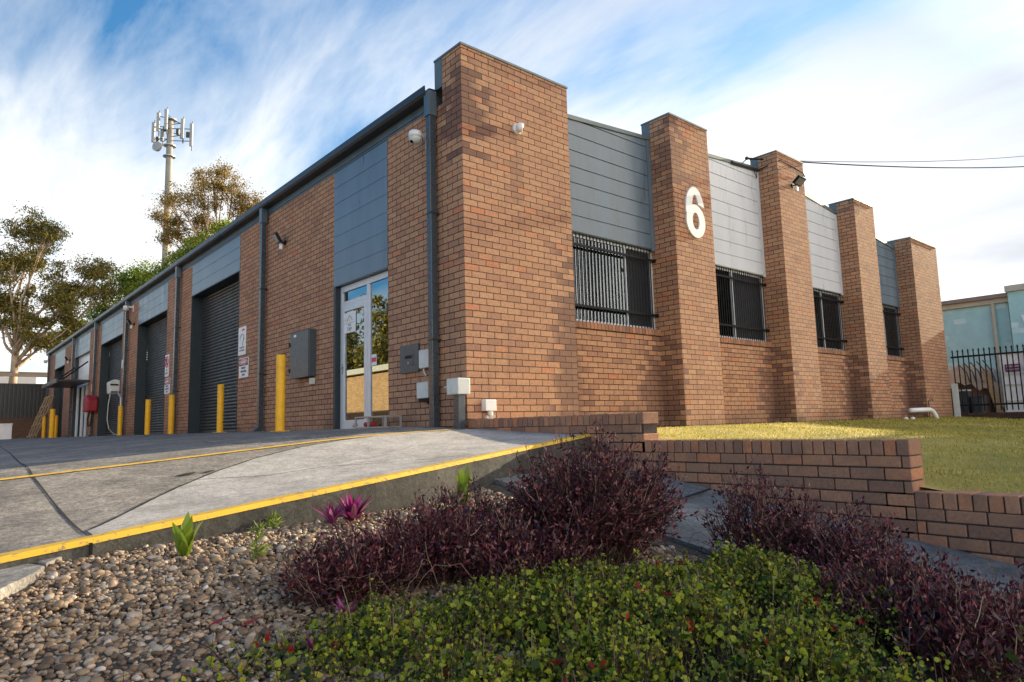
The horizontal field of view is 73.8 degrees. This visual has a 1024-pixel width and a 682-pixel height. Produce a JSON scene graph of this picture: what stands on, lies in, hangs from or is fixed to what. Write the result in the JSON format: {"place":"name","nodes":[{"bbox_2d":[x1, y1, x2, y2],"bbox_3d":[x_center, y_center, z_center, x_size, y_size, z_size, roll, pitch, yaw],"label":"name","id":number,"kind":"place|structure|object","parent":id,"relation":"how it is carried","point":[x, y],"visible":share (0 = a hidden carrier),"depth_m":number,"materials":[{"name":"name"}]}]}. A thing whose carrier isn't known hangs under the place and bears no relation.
{"place":"outdoors","nodes":[
{"label":"outdoors","id":0,"kind":"place"},
{"bbox_2d":[0,427,471,553],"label":"driveway","id":1,"kind":"structure","parent":0,"point":[83,500],"depth_m":5.45,"materials":[{"name":"concrete"}]},
{"bbox_2d":[0,423,12,439],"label":"white crate","id":2,"kind":"object","parent":1,"relation":"on","point":[5,430],"visible":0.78,"depth_m":32.46,"materials":[{"name":"plastic"}]},
{"bbox_2d":[0,418,41,438],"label":"yard wall","id":3,"kind":"structure","parent":1,"relation":"on","point":[21,427],"depth_m":38.86,"materials":[{"name":"brick"}]},
{"bbox_2d":[0,383,45,417],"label":"sheet fence","id":4,"kind":"object","parent":3,"relation":"on","point":[17,400],"visible":0.62,"depth_m":39.06,"materials":[{"name":"grey metal"}]},
{"bbox_2d":[0,371,46,383],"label":"carport","id":5,"kind":"object","parent":1,"relation":"on","point":[26,377],"visible":0.07,"depth_m":48.57,"materials":[{"name":"white metal"}]},
{"bbox_2d":[26,395,53,437],"bbox_3d":[-24.876,3.985,35.975,0.713,2.448,1.588,-1,-7,0],"label":"timber rack","id":6,"kind":"object","parent":1,"relation":"on","point":[38,416],"visible":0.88,"depth_m":35.94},
{"bbox_2d":[0,446,85,534],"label":"expansion joint","id":7,"kind":"object","parent":1,"relation":"on","point":[57,507],"visible":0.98,"depth_m":4.36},
{"bbox_2d":[41,416,45,437],"bbox_3d":[-22.048,4.074,32.092,0.150,1.052,0.150,4,-9,-40],"label":"bollard","id":8,"kind":"object","parent":1,"relation":"on","point":[43,426],"visible":0.86,"depth_m":32.04,"materials":[{"name":"yellow metal"}]},
{"bbox_2d":[48,409,55,437],"bbox_3d":[-17.743,3.200,26.285,0.180,1.152,0.180,4,-9,-40],"label":"bollard","id":9,"kind":"object","parent":1,"relation":"on","point":[52,423],"visible":0.88,"depth_m":26.23,"materials":[{"name":"yellow metal"}]},
{"bbox_2d":[54,415,57,436],"bbox_3d":[-21.419,4.030,31.977,0.170,1.072,0.170,4,-9,-40],"label":"bollard","id":10,"kind":"object","parent":1,"relation":"on","point":[56,426],"visible":0.59,"depth_m":31.93,"materials":[{"name":"yellow metal"}]},
{"bbox_2d":[117,406,122,435],"bbox_3d":[-12.655,2.595,22.004,0.136,1.002,0.136,4,-9,-40],"label":"bollard","id":11,"kind":"object","parent":1,"relation":"on","point":[120,420],"visible":0.87,"depth_m":21.96,"materials":[{"name":"yellow metal"}]},
{"bbox_2d":[144,399,150,434],"bbox_3d":[-10.218,2.157,19.113,0.140,1.032,0.140,4,-9,-40],"label":"bollard","id":12,"kind":"object","parent":1,"relation":"on","point":[147,416],"visible":0.85,"depth_m":19.07,"materials":[{"name":"yellow metal"}]},
{"bbox_2d":[168,395,174,433],"bbox_3d":[-8.920,1.944,17.846,0.144,1.072,0.144,4,-9,-40],"label":"bollard","id":13,"kind":"object","parent":1,"relation":"on","point":[171,411],"visible":0.84,"depth_m":17.80,"materials":[{"name":"yellow metal"}]},
{"bbox_2d":[213,384,223,432],"bbox_3d":[-6.189,1.453,14.462,0.220,1.072,0.220,4,-9,-40],"label":"bollard","id":14,"kind":"object","parent":1,"relation":"on","point":[220,406],"visible":0.88,"depth_m":14.42,"materials":[{"name":"yellow metal"}]},
{"bbox_2d":[0,429,453,479],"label":"line marking","id":15,"kind":"object","parent":1,"relation":"on","point":[199,455],"visible":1,"depth_m":5.99,"materials":[{"name":"yellow paint"}]},
{"bbox_2d":[270,354,289,431],"bbox_3d":[-3.538,0.817,10.414,0.220,1.222,0.220,4,-9,-40],"label":"bollard","id":16,"kind":"object","parent":1,"relation":"on","point":[280,392],"visible":0.86,"depth_m":10.36,"materials":[{"name":"yellow metal"}]},
{"bbox_2d":[0,434,590,563],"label":"line marking","id":17,"kind":"object","parent":1,"relation":"on","point":[68,544],"visible":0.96,"depth_m":3.99,"materials":[{"name":"yellow paint"}]},
{"bbox_2d":[88,429,578,534],"bbox_3d":[-1.337,1.040,5.989,1.984,0.465,4.958,-7,-9,38],"label":"concrete apron","id":18,"kind":"object","parent":1,"relation":"on","point":[208,493],"visible":0.99,"depth_m":5.49,"materials":[{"name":"concrete"}]},
{"bbox_2d":[86,428,475,530],"bbox_3d":[-1.725,1.067,6.157,0.858,0.462,5.177,-4,-7,20],"label":"expansion joint","id":19,"kind":"object","parent":18,"relation":"on","point":[201,477],"visible":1,"depth_m":4.84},
{"bbox_2d":[174,454,467,480],"bbox_3d":[-1.480,1.004,5.452,2.402,0.096,0.178,2,-8,-26],"label":"crack","id":20,"kind":"object","parent":18,"relation":"on","point":[312,468],"visible":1,"depth_m":5.37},
{"bbox_2d":[355,415,401,428],"bbox_3d":[-1.913,1.155,9.715,0.264,0.170,0.874,4,-9,-40],"label":"steel bracket frame","id":21,"kind":"object","parent":1,"relation":"on","point":[369,423],"visible":0.94,"depth_m":9.67,"materials":[{"name":"grey metal"}]},
{"bbox_2d":[444,378,469,428],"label":"service pillar","id":22,"kind":"structure","parent":1,"relation":"on","point":[458,389],"depth_m":8.53,"materials":[{"name":"metal"}]},
{"bbox_2d":[41,41,952,437],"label":"brick building","id":23,"kind":"structure","parent":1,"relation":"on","point":[553,259],"depth_m":12.12,"materials":[{"name":"brick"}]},
{"bbox_2d":[53,365,64,436],"bbox_3d":[-23.380,3.194,35.346,0.308,3.786,3.348,4,-9,-40],"label":"roller door","id":24,"kind":"structure","parent":23,"relation":"in","point":[58,397],"depth_m":36.53,"materials":[{"name":"black metal"}]},
{"bbox_2d":[82,395,97,426],"bbox_3d":[-16.751,2.777,27.044,0.380,1.277,1.043,4,-9,-40],"label":"fire hose reel","id":25,"kind":"object","parent":23,"relation":"attached to","point":[90,403],"visible":1,"depth_m":26.75,"materials":[{"name":"metal"}]},
{"bbox_2d":[71,353,108,436],"bbox_3d":[-18.790,2.524,30.535,0.958,3.790,5.000,4,-9,-40],"label":"entrance door","id":26,"kind":"structure","parent":23,"relation":"in","point":[79,418],"depth_m":31.08,"materials":[{"name":"metal"}]},
{"bbox_2d":[97,333,122,435],"bbox_3d":[-15.005,1.773,25.672,0.308,3.786,3.898,4,-9,-40],"label":"roller door","id":27,"kind":"structure","parent":23,"relation":"in","point":[112,363],"depth_m":26.86,"materials":[{"name":"grey metal"}]},
{"bbox_2d":[107,379,121,434],"bbox_3d":[-12.951,2.160,22.212,0.433,1.799,0.685,4,-9,-40],"label":"hose reel","id":28,"kind":"object","parent":23,"relation":"attached to","point":[113,386],"visible":0.97,"depth_m":22.12,"materials":[{"name":"metal"}]},
{"bbox_2d":[134,309,167,434],"bbox_3d":[-11.069,1.105,21.126,0.308,3.786,3.598,4,-9,-40],"label":"roller door","id":29,"kind":"structure","parent":23,"relation":"in","point":[154,330],"depth_m":21.98,"materials":[{"name":"grey metal"}]},
{"bbox_2d":[164,378,169,393],"bbox_3d":[-9.825,1.284,19.409,0.020,0.445,0.560,4,-9,-40],"label":"danger sign","id":30,"kind":"object","parent":23,"relation":"attached to","point":[167,386],"visible":1,"depth_m":19.38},
{"bbox_2d":[165,354,168,376],"bbox_3d":[-9.912,0.708,19.564,0.038,0.630,0.400,4,-9,-40],"label":"no entry sign","id":31,"kind":"object","parent":23,"relation":"attached to","point":[166,365],"visible":1,"depth_m":19.54,"materials":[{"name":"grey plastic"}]},
{"bbox_2d":[187,271,239,432],"bbox_3d":[-7.159,0.442,16.610,0.308,3.786,3.638,4,-9,-40],"label":"roller door","id":32,"kind":"structure","parent":23,"relation":"in","point":[218,364],"depth_m":17.26,"materials":[{"name":"grey metal"}]},
{"bbox_2d":[238,326,245,355],"bbox_3d":[-5.934,-0.001,14.981,0.017,0.620,0.460,4,-9,-40],"label":"sign","id":33,"kind":"object","parent":23,"relation":"attached to","point":[242,342],"visible":1,"depth_m":14.97,"materials":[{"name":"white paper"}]},
{"bbox_2d":[239,357,248,377],"bbox_3d":[-5.831,0.579,14.798,0.020,0.430,0.560,4,-9,-40],"label":"danger sign","id":34,"kind":"object","parent":23,"relation":"attached to","point":[243,367],"visible":1,"depth_m":14.77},
{"bbox_2d":[272,232,286,249],"bbox_3d":[-4.573,-1.960,13.372,0.267,0.342,0.264,4,-9,-40],"label":"floodlight","id":35,"kind":"object","parent":23,"relation":"attached to","point":[276,236],"visible":1,"depth_m":13.35,"materials":[{"name":"black metal"}]},
{"bbox_2d":[288,329,315,378],"bbox_3d":[-3.805,0.247,12.352,0.159,0.850,0.835,4,-9,-40],"label":"meter cabinet","id":36,"kind":"object","parent":23,"relation":"attached to","point":[302,345],"visible":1,"depth_m":12.16,"materials":[{"name":"black metal"}]},
{"bbox_2d":[345,311,355,333],"bbox_3d":[-2.720,-0.309,11.394,0.008,0.340,0.440,4,-9,-40],"label":"poster","id":37,"kind":"object","parent":23,"relation":"attached to","point":[350,321],"visible":1,"depth_m":11.37,"materials":[{"name":"paper"}]},
{"bbox_2d":[333,271,388,428],"bbox_3d":[-2.127,0.041,11.257,0.958,3.100,3.400,4,-9,-40],"label":"entrance door","id":38,"kind":"structure","parent":23,"relation":"in","point":[360,389],"depth_m":11.03,"materials":[{"name":"metal"}]},
{"bbox_2d":[371,354,376,365],"bbox_3d":[-2.174,0.295,10.727,0.005,0.170,0.160,4,-9,-40],"label":"window sticker","id":39,"kind":"object","parent":23,"relation":"attached to","point":[373,359],"depth_m":10.72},
{"bbox_2d":[400,343,419,373],"bbox_3d":[-1.458,0.253,9.689,0.048,0.400,0.480,4,-9,-40],"label":"electrical meter box","id":40,"kind":"object","parent":23,"relation":"attached to","point":[409,358],"visible":0.98,"depth_m":9.66,"materials":[{"name":"black metal"}]},
{"bbox_2d":[408,129,425,144],"bbox_3d":[-1.304,-2.856,9.600,0.326,0.220,0.190,4,-9,-40],"label":"security camera","id":41,"kind":"object","parent":23,"relation":"attached to","point":[415,136],"visible":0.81,"depth_m":9.49,"materials":[{"name":"white plastic"}]},
{"bbox_2d":[417,381,428,404],"bbox_3d":[-1.184,0.719,9.286,0.099,0.317,0.280,4,-9,-40],"label":"meter box","id":42,"kind":"object","parent":23,"relation":"attached to","point":[422,391],"visible":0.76,"depth_m":9.24,"materials":[{"name":"plastic"}]},
{"bbox_2d":[419,349,428,375],"bbox_3d":[-1.168,0.297,9.306,0.099,0.357,0.243,4,-9,-40],"label":"meter box","id":43,"kind":"object","parent":23,"relation":"attached to","point":[424,359],"visible":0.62,"depth_m":9.28,"materials":[{"name":"plastic"}]},
{"bbox_2d":[481,399,495,418],"bbox_3d":[-0.296,0.902,8.789,0.175,0.290,0.099,4,-9,-40],"label":"tap box","id":44,"kind":"object","parent":23,"relation":"attached to","point":[488,405],"visible":0.86,"depth_m":8.75,"materials":[{"name":"white plastic"}]},
{"bbox_2d":[512,122,523,134],"bbox_3d":[0.109,-3.030,9.683,0.150,0.150,0.148,4,-9,-40],"label":"security camera","id":45,"kind":"object","parent":23,"relation":"attached to","point":[517,128],"visible":1,"depth_m":9.65,"materials":[{"name":"white plastic"}]},
{"bbox_2d":[572,232,660,336],"bbox_3d":[1.568,-0.934,11.461,2.640,1.582,0.235,4,-9,-40],"label":"window","id":46,"kind":"structure","parent":23,"relation":"in","point":[613,282],"depth_m":11.57,"materials":[{"name":"metal"}]},
{"bbox_2d":[685,187,704,237],"bbox_3d":[3.345,-2.352,12.460,0.576,0.960,0.034,4,-9,-40],"label":"house number","id":47,"kind":"object","parent":23,"relation":"attached to","point":[691,209],"visible":1,"depth_m":12.42,"materials":[{"name":"white ceramic"}]},
{"bbox_2d":[715,265,771,347],"bbox_3d":[4.480,-0.706,13.950,2.685,1.582,0.235,4,-9,-40],"label":"window","id":48,"kind":"structure","parent":23,"relation":"in","point":[740,295],"depth_m":14.18,"materials":[{"name":"metal"}]},
{"bbox_2d":[730,156,758,177],"bbox_3d":[5.052,-3.797,14.725,1.085,0.398,0.105,4,-9,-40],"label":"service bracket","id":49,"kind":"object","parent":23,"relation":"attached to","point":[754,169],"visible":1,"depth_m":14.73,"materials":[{"name":"grey metal"}]},
{"bbox_2d":[749,158,1023,167],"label":"power cable","id":50,"kind":"object","parent":49,"relation":"attached to","point":[896,166],"visible":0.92,"depth_m":17.79,"materials":[{"name":"rubber"}]},
{"bbox_2d":[759,160,804,176],"bbox_3d":[6.125,-3.845,15.142,1.360,0.141,0.396,1,-8,-22],"label":"power cable","id":51,"kind":"object","parent":23,"relation":"attached to","point":[787,164],"visible":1,"depth_m":15.09,"materials":[{"name":"rubber"}]},
{"bbox_2d":[791,175,806,191],"bbox_3d":[6.314,-3.463,15.037,0.264,0.328,0.276,4,-9,-40],"label":"floodlight","id":52,"kind":"object","parent":23,"relation":"attached to","point":[798,180],"visible":1,"depth_m":15.01,"materials":[{"name":"black metal"}]},
{"bbox_2d":[813,288,849,355],"bbox_3d":[7.389,-0.477,16.434,2.630,1.582,0.235,4,-9,-40],"label":"window","id":53,"kind":"structure","parent":23,"relation":"in","point":[827,305],"depth_m":16.77,"materials":[{"name":"metal"}]},
{"bbox_2d":[748,156,1021,161],"bbox_3d":[14.314,-5.803,20.555,21.583,4.627,0.016,3,-8,-31],"label":"power cable","id":54,"kind":"object","parent":23,"relation":"attached to","point":[900,161],"visible":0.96,"depth_m":18.23,"materials":[{"name":"rubber"}]},
{"bbox_2d":[882,304,905,361],"bbox_3d":[10.238,-0.254,18.867,2.525,1.582,0.235,4,-9,-40],"label":"window","id":55,"kind":"structure","parent":23,"relation":"in","point":[891,321],"depth_m":19.29,"materials":[{"name":"metal"}]},
{"bbox_2d":[0,484,1022,681],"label":"garden bed","id":56,"kind":"object","parent":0,"point":[502,489],"visible":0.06,"depth_m":2.44,"materials":[{"name":"soil"}]},
{"bbox_2d":[0,564,44,599],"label":"concrete slab","id":57,"kind":"structure","parent":56,"relation":"on","point":[15,579],"depth_m":2.89,"materials":[{"name":"concrete"}]},
{"bbox_2d":[38,557,61,567],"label":"concrete slab","id":58,"kind":"structure","parent":56,"relation":"on","point":[45,563],"depth_m":3.15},
{"bbox_2d":[172,512,202,556],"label":"strap leaf plant","id":59,"kind":"object","parent":56,"relation":"on","point":[184,535],"visible":0.94,"depth_m":3.35,"materials":[{"name":"green plant"}]},
{"bbox_2d":[241,616,261,626],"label":"fallen leaf","id":60,"kind":"object","parent":56,"relation":"on","point":[250,622],"visible":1,"depth_m":2.44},
{"bbox_2d":[245,520,270,559],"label":"weed","id":61,"kind":"object","parent":56,"relation":"on","point":[259,550],"visible":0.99,"depth_m":3.35,"materials":[{"name":"green plant"}]},
{"bbox_2d":[299,629,326,656],"bbox_3d":[-0.646,1.002,2.241,0.097,0.110,0.070,4,-9,-40],"label":"cordyline","id":62,"kind":"object","parent":56,"relation":"on","point":[311,643],"visible":0.48,"depth_m":2.23,"materials":[{"name":"purple plant"}]},
{"bbox_2d":[311,501,347,523],"bbox_3d":[-1.097,1.060,4.219,0.280,0.159,0.270,4,-9,-40],"label":"cordyline","id":63,"kind":"object","parent":56,"relation":"on","point":[331,517],"visible":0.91,"depth_m":4.18,"materials":[{"name":"purple plant"}]},
{"bbox_2d":[333,596,356,614],"bbox_3d":[-0.634,1.024,2.590,0.108,0.104,0.106,2,-8,-25],"label":"cordyline","id":64,"kind":"object","parent":56,"relation":"on","point":[340,604],"visible":0.46,"depth_m":2.59,"materials":[{"name":"purple plant"}]},
{"bbox_2d":[273,509,434,611],"bbox_3d":[-0.663,0.931,2.909,0.762,0.403,0.524,4,-9,-40],"label":"burgundy bush","id":65,"kind":"object","parent":56,"relation":"on","point":[350,564],"visible":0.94,"depth_m":2.81,"materials":[{"name":"purple plant"}]},
{"bbox_2d":[333,493,374,520],"bbox_3d":[-0.991,1.044,4.275,0.292,0.199,0.325,1,-7,-17],"label":"cordyline","id":66,"kind":"object","parent":56,"relation":"on","point":[356,507],"visible":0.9,"depth_m":4.24,"materials":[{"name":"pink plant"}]},
{"bbox_2d":[0,486,790,681],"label":"pebbles","id":67,"kind":"object","parent":56,"relation":"on","point":[269,565],"visible":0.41,"depth_m":2.63,"materials":[{"name":"gravel"}]},
{"bbox_2d":[208,615,230,625],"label":"fallen leaf","id":68,"kind":"object","parent":67,"relation":"on","point":[218,621],"visible":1,"depth_m":2.44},
{"bbox_2d":[263,511,283,528],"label":"weed","id":69,"kind":"object","parent":67,"relation":"on","point":[274,521],"visible":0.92,"depth_m":4.06,"materials":[{"name":"green plant"}]},
{"bbox_2d":[18,491,695,678],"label":"leaf litter","id":70,"kind":"object","parent":67,"relation":"on","point":[180,657],"visible":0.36,"depth_m":2.76,"materials":[{"name":"plant"}]},
{"bbox_2d":[360,495,507,588],"bbox_3d":[-0.345,0.939,3.145,0.686,0.430,0.535,4,-9,-40],"label":"burgundy bush","id":71,"kind":"object","parent":56,"relation":"on","point":[431,527],"visible":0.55,"depth_m":3.06,"materials":[{"name":"purple plant"}]},
{"bbox_2d":[381,473,535,549],"bbox_3d":[-0.237,0.930,3.549,0.612,0.496,0.949,-7,-9,36],"label":"burgundy bush","id":72,"kind":"object","parent":56,"relation":"on","point":[488,507],"visible":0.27,"depth_m":3.56,"materials":[{"name":"purple plant"}]},
{"bbox_2d":[452,463,471,505],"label":"strap leaf plant","id":73,"kind":"object","parent":56,"relation":"on","point":[462,478],"visible":0.62,"depth_m":4.87,"materials":[{"name":"green plant"}]},
{"bbox_2d":[446,498,607,586],"bbox_3d":[0.097,0.959,3.204,0.872,0.456,0.549,4,-9,-40],"label":"burgundy bush","id":74,"kind":"object","parent":56,"relation":"on","point":[523,550],"visible":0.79,"depth_m":3.11,"materials":[{"name":"purple plant"}]},
{"bbox_2d":[255,556,878,681],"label":"red leaflets","id":75,"kind":"object","parent":56,"relation":"on","point":[291,649],"visible":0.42,"depth_m":2.27,"materials":[{"name":"plant"}]},
{"bbox_2d":[113,532,1023,681],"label":"groundcover","id":76,"kind":"object","parent":56,"relation":"on","point":[720,629],"depth_m":2.34,"materials":[{"name":"plant"}]},
{"bbox_2d":[125,533,1023,681],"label":"groundcover sprigs","id":77,"kind":"object","parent":56,"relation":"on","point":[569,620],"visible":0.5,"depth_m":2.25,"materials":[{"name":"green plant"}]},
{"bbox_2d":[489,419,701,566],"bbox_3d":[0.414,0.814,3.686,1.107,0.820,1.022,-1,-7,-7],"label":"burgundy bush","id":78,"kind":"object","parent":56,"relation":"on","point":[615,502],"visible":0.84,"depth_m":3.47,"materials":[{"name":"purple plant"}]},
{"bbox_2d":[697,452,837,566],"bbox_3d":[1.428,0.997,3.862,0.804,0.731,0.810,4,-9,-40],"label":"burgundy bush","id":79,"kind":"object","parent":56,"relation":"on","point":[768,529],"visible":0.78,"depth_m":3.79,"materials":[{"name":"purple plant"}]},
{"bbox_2d":[776,496,916,575],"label":"burgundy bush","id":80,"kind":"object","parent":56,"relation":"on","point":[820,550],"visible":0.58,"depth_m":3.48,"materials":[{"name":"purple plant"}]},
{"bbox_2d":[782,537,963,643],"bbox_3d":[1.458,0.992,2.749,0.712,0.430,0.640,4,-9,-40],"label":"burgundy bush","id":81,"kind":"object","parent":56,"relation":"on","point":[852,585],"visible":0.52,"depth_m":2.67,"materials":[{"name":"purple plant"}]},
{"bbox_2d":[825,529,964,628],"bbox_3d":[1.663,1.058,2.991,0.626,0.475,0.606,4,-9,-40],"label":"burgundy bush","id":82,"kind":"object","parent":56,"relation":"on","point":[943,559],"visible":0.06,"depth_m":2.96,"materials":[{"name":"purple plant"}]},
{"bbox_2d":[880,555,1023,681],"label":"burgundy bush","id":83,"kind":"object","parent":56,"relation":"on","point":[982,625],"visible":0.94,"depth_m":2.28,"materials":[{"name":"purple plant"}]},
{"bbox_2d":[958,560,1023,663],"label":"burgundy bush","id":84,"kind":"object","parent":56,"relation":"on","point":[1019,587],"visible":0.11,"depth_m":2.74,"materials":[{"name":"purple plant"}]},
{"bbox_2d":[0,0,1023,383],"label":"sky","id":85,"kind":"structure","parent":0,"point":[273,87],"materials":[{"name":"blue"}]},
{"bbox_2d":[494,459,1023,652],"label":"footpath","id":86,"kind":"structure","parent":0,"point":[689,526],"depth_m":4.51,"materials":[{"name":"grey concrete"}]},
{"bbox_2d":[672,488,887,542],"bbox_3d":[2.213,1.332,4.151,1.490,0.569,3.268,4,-9,-40],"label":"expansion joint","id":87,"kind":"object","parent":86,"relation":"on","point":[710,489],"visible":0.2,"depth_m":5.61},
{"bbox_2d":[657,417,1023,492],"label":"lawn","id":88,"kind":"structure","parent":0,"point":[928,482],"depth_m":8.76,"materials":[{"name":"plant"}]},
{"bbox_2d":[900,407,938,418],"bbox_3d":[10.566,1.921,17.755,1.761,0.367,0.494,4,-9,-40],"label":"drain pipe","id":89,"kind":"object","parent":88,"relation":"on","point":[925,409],"visible":0.88,"depth_m":17.65,"materials":[{"name":"white plastic"}]},
{"bbox_2d":[951,384,960,416],"bbox_3d":[13.217,1.833,20.266,0.019,1.130,0.170,4,-9,-40],"label":"marker post","id":90,"kind":"object","parent":88,"relation":"on","point":[956,401],"visible":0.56,"depth_m":20.27,"materials":[{"name":"plastic"}]},
{"bbox_2d":[958,389,972,412],"bbox_3d":[14.069,2.026,21.155,0.440,1.020,0.340,4,-9,-40],"label":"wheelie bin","id":91,"kind":"object","parent":88,"relation":"on","point":[965,401],"visible":0.31,"depth_m":21.03,"materials":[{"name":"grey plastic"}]},
{"bbox_2d":[948,364,1005,415],"bbox_3d":[15.265,1.752,22.696,2.020,1.977,2.300,4,-9,-40],"label":"tarpaulin heap","id":92,"kind":"object","parent":88,"relation":"on","point":[951,375],"visible":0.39,"depth_m":21.95,"materials":[{"name":"fabric"}]},
{"bbox_2d":[959,360,995,382],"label":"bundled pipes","id":93,"kind":"object","parent":92,"relation":"attached to","point":[977,370],"visible":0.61,"depth_m":21.71,"materials":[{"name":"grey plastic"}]},
{"bbox_2d":[970,395,986,412],"bbox_3d":[14.319,2.083,20.857,0.440,0.820,0.340,4,-9,-40],"label":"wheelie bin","id":94,"kind":"object","parent":88,"relation":"on","point":[980,402],"visible":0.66,"depth_m":20.75,"materials":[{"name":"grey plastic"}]},
{"bbox_2d":[941,283,1023,370],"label":"blue building","id":95,"kind":"structure","parent":88,"relation":"on","point":[986,322],"depth_m":24.90,"materials":[{"name":"glass"}]},
{"bbox_2d":[954,412,1023,418],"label":"fence base wall","id":96,"kind":"structure","parent":88,"relation":"on","point":[1012,415],"depth_m":19.46,"materials":[{"name":"brick"}]},
{"bbox_2d":[950,344,1023,410],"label":"picket fence","id":97,"kind":"object","parent":96,"relation":"on","point":[989,355],"visible":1,"depth_m":19.73,"materials":[{"name":"black metal"}]},
{"bbox_2d":[982,370,1003,411],"bbox_3d":[14.846,1.690,20.971,0.091,1.636,0.531,2,-8,-28],"label":"plank","id":98,"kind":"object","parent":88,"relation":"on","point":[990,385],"visible":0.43,"depth_m":21.01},
{"bbox_2d":[999,353,1023,411],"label":"shipping container","id":99,"kind":"object","parent":88,"relation":"on","point":[1012,379],"visible":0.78,"depth_m":20.82,"materials":[{"name":"white metal"}]},
{"label":"ground","id":100,"kind":"structure","parent":0,"visible":0},
{"bbox_2d":[40,314,91,352],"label":"leafy tree","id":101,"kind":"object","parent":100,"relation":"on","point":[69,332],"visible":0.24,"depth_m":62.53,"materials":[{"name":"green plant"}]},
{"bbox_2d":[0,200,133,382],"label":"gum tree","id":102,"kind":"object","parent":100,"relation":"on","point":[64,300],"visible":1,"depth_m":45.57,"materials":[{"name":"green plant"}]},
{"bbox_2d":[76,255,165,323],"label":"leafy tree","id":103,"kind":"object","parent":100,"relation":"on","point":[125,278],"visible":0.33,"depth_m":56.86,"materials":[{"name":"green plant"}]},
{"bbox_2d":[108,214,231,357],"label":"cypress tree","id":104,"kind":"object","parent":100,"relation":"on","point":[171,258],"visible":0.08,"depth_m":49.59,"materials":[{"name":"green plant"}]},
{"bbox_2d":[151,107,192,266],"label":"phone tower","id":105,"kind":"structure","parent":100,"relation":"on","point":[169,145],"depth_m":69.07,"materials":[{"name":"metal"}]},
{"bbox_2d":[142,155,265,252],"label":"gum tree","id":106,"kind":"object","parent":100,"relation":"on","point":[178,221],"visible":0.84,"depth_m":53.67,"materials":[{"name":"green plant"}]},
{"bbox_2d":[0,436,591,569],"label":"kerb","id":107,"kind":"structure","parent":100,"relation":"on","point":[395,493],"depth_m":4.55,"materials":[{"name":"concrete"}]},
{"bbox_2d":[468,412,1023,566],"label":"retaining wall","id":108,"kind":"structure","parent":100,"relation":"on","point":[884,476],"depth_m":5.09,"materials":[{"name":"brick"}]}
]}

